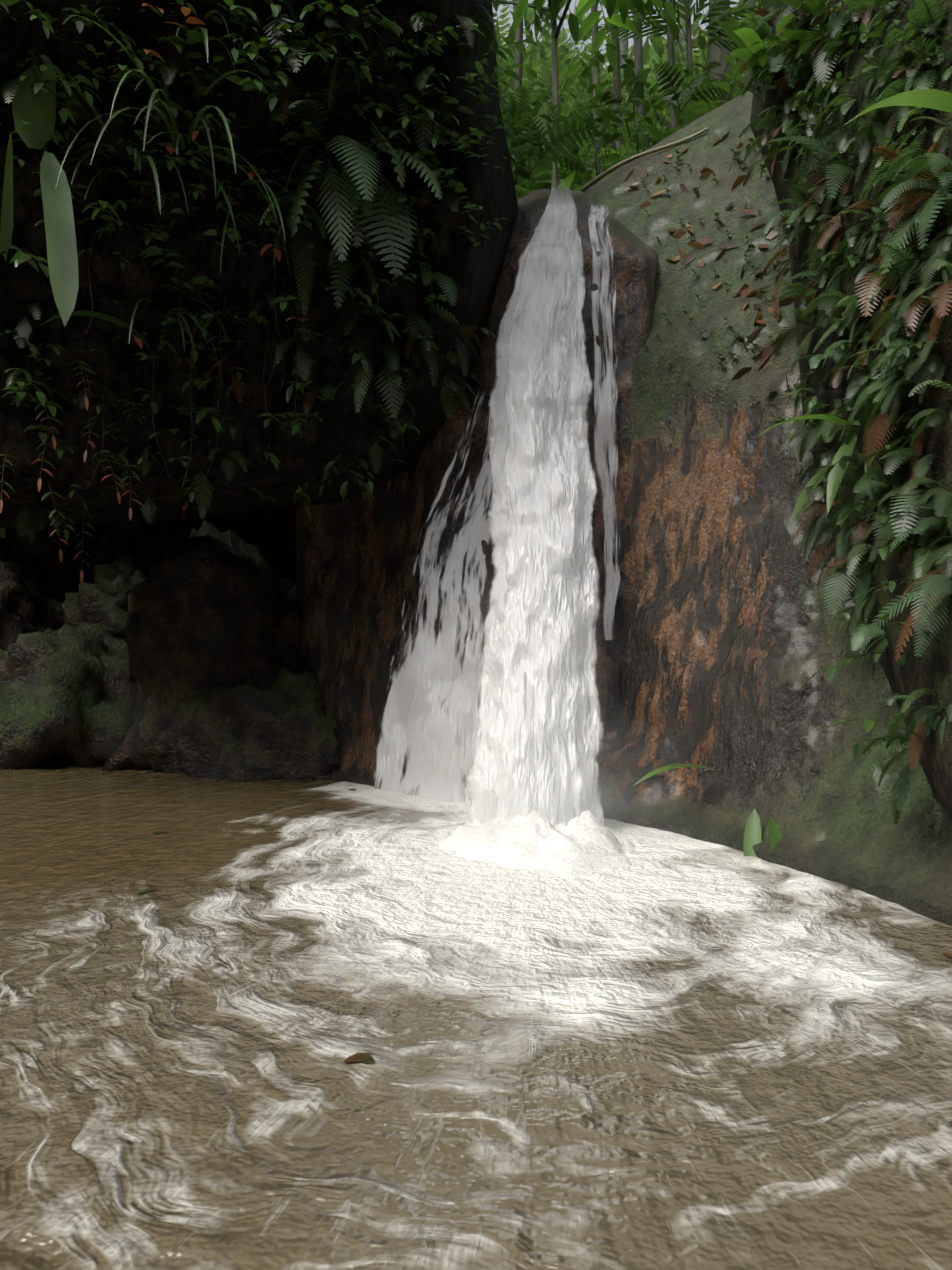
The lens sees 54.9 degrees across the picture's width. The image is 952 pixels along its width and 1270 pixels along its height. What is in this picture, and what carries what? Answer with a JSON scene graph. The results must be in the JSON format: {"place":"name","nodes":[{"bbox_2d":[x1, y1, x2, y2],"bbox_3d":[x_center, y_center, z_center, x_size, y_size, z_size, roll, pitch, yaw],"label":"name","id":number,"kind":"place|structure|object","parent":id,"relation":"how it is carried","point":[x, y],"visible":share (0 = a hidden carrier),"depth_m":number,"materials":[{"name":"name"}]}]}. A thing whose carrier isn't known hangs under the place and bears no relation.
{"place":"outdoors","nodes":[
{"label":"outdoors","id":0,"kind":"place"},
{"bbox_2d":[0,0,517,527],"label":"overhang","id":1,"kind":"object","parent":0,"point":[344,430],"visible":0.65,"depth_m":5.56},
{"bbox_2d":[0,0,539,582],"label":"hanging foliage","id":2,"kind":"object","parent":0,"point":[30,92],"visible":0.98,"depth_m":5.24,"materials":[{"name":"green plant"}]},
{"bbox_2d":[0,765,951,1269],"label":"water pool","id":3,"kind":"structure","parent":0,"point":[694,1055],"depth_m":2.52,"materials":[{"name":"brown liquid"}]},
{"bbox_2d":[0,620,138,769],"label":"mossy rock","id":4,"kind":"object","parent":3,"relation":"on","point":[69,695],"visible":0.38,"depth_m":7.83,"materials":[{"name":"green stone"}]},
{"bbox_2d":[0,560,65,650],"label":"mossy rock","id":5,"kind":"object","parent":4,"relation":"on","point":[27,605],"visible":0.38,"depth_m":8.71,"materials":[{"name":"grey stone"}]},
{"bbox_2d":[61,556,148,637],"bbox_3d":[-3.449,-0.164,8.962,1.392,1.302,1.104,0,0,41],"label":"mossy rock","id":6,"kind":"object","parent":4,"relation":"on","point":[104,597],"visible":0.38,"depth_m":8.57,"materials":[{"name":"stone"}]},
{"bbox_2d":[0,507,295,597],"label":"cave recess","id":7,"kind":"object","parent":3,"relation":"on","point":[271,534],"depth_m":9.62,"materials":[{"name":"black stone"}]},
{"bbox_2d":[101,520,295,772],"bbox_3d":[-2.366,0.256,8.361,1.815,2.518,1.971,0,0,1],"label":"mossy rock","id":8,"kind":"object","parent":3,"relation":"on","point":[206,599],"visible":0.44,"depth_m":7.57,"materials":[{"name":"grey stone"}]},
{"bbox_2d":[173,667,340,781],"bbox_3d":[-1.645,0.911,7.780,1.817,1.393,1.491,0,0,1],"label":"mossy rock","id":9,"kind":"object","parent":3,"relation":"on","point":[283,726],"visible":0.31,"depth_m":7.21,"materials":[{"name":"grey stone"}]},
{"bbox_2d":[296,189,657,799],"bbox_3d":[-0.298,-1.089,7.053,3.399,5.217,1.782,0,0,18],"label":"waterfall rock","id":10,"kind":"object","parent":3,"relation":"on","point":[357,582],"visible":0.12,"depth_m":7.00,"materials":[{"name":"stone"}]},
{"bbox_2d":[374,381,494,803],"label":"side cascade","id":11,"kind":"object","parent":10,"relation":"on","point":[422,690],"visible":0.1,"depth_m":6.52,"materials":[{"name":"white liquid"}]},
{"bbox_2d":[583,204,620,639],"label":"water stream","id":12,"kind":"structure","parent":10,"relation":"on","point":[604,406],"depth_m":6.59,"materials":[{"name":"white liquid"}]},
{"bbox_2d":[451,181,617,825],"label":"waterfall","id":13,"kind":"structure","parent":3,"relation":"on","point":[557,225],"depth_m":5.86,"materials":[{"name":"white liquid"}]},
{"bbox_2d":[438,809,634,878],"bbox_3d":[0.333,1.049,4.990,1.246,0.272,1.689,0,0,1],"label":"foam","id":14,"kind":"object","parent":3,"relation":"on","point":[564,871],"depth_m":4.62,"materials":[{"name":"white liquid"}]},
{"bbox_2d":[138,789,951,1062],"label":"floating leaves","id":15,"kind":"object","parent":3,"relation":"on","point":[365,1057],"visible":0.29,"depth_m":2.45,"materials":[{"name":"brown plant"}]},
{"bbox_2d":[584,91,951,925],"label":"rock slab","id":16,"kind":"object","parent":3,"relation":"in","point":[734,643],"visible":0.4,"depth_m":5.67,"materials":[{"name":"stone"}]},
{"bbox_2d":[500,35,731,182],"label":"ferns","id":17,"kind":"object","parent":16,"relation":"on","point":[517,130],"visible":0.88,"depth_m":8.01,"materials":[{"name":"green plant"}]},
{"bbox_2d":[580,127,793,419],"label":"leaf litter and branch","id":18,"kind":"object","parent":16,"relation":"on","point":[768,351],"visible":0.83,"depth_m":6.91,"materials":[{"name":"brown plant"}]},
{"bbox_2d":[750,0,951,814],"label":"bank","id":19,"kind":"structure","parent":3,"relation":"on","point":[931,668],"depth_m":4.57,"materials":[{"name":"green plant"}]},
{"bbox_2d":[632,0,951,863],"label":"bank plants","id":20,"kind":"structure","parent":19,"relation":"on","point":[762,50],"depth_m":4.42,"materials":[{"name":"green plant"}]},
{"bbox_2d":[470,373,490,390],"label":"forest hill ground","id":21,"kind":"structure","parent":0,"point":[474,377],"depth_m":6.89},
{"bbox_2d":[368,562,720,873],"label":"spray mist","id":22,"kind":"structure","parent":0,"point":[543,789],"depth_m":4.89,"materials":[{"name":"white liquid"}]},
{"bbox_2d":[492,0,757,80],"label":"sky","id":23,"kind":"structure","parent":0,"point":[572,5],"materials":[{"name":"white"}]},
{"bbox_2d":[492,0,762,198],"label":"forest","id":24,"kind":"object","parent":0,"point":[571,65],"depth_m":12.90,"materials":[{"name":"green plant"}]}
]}

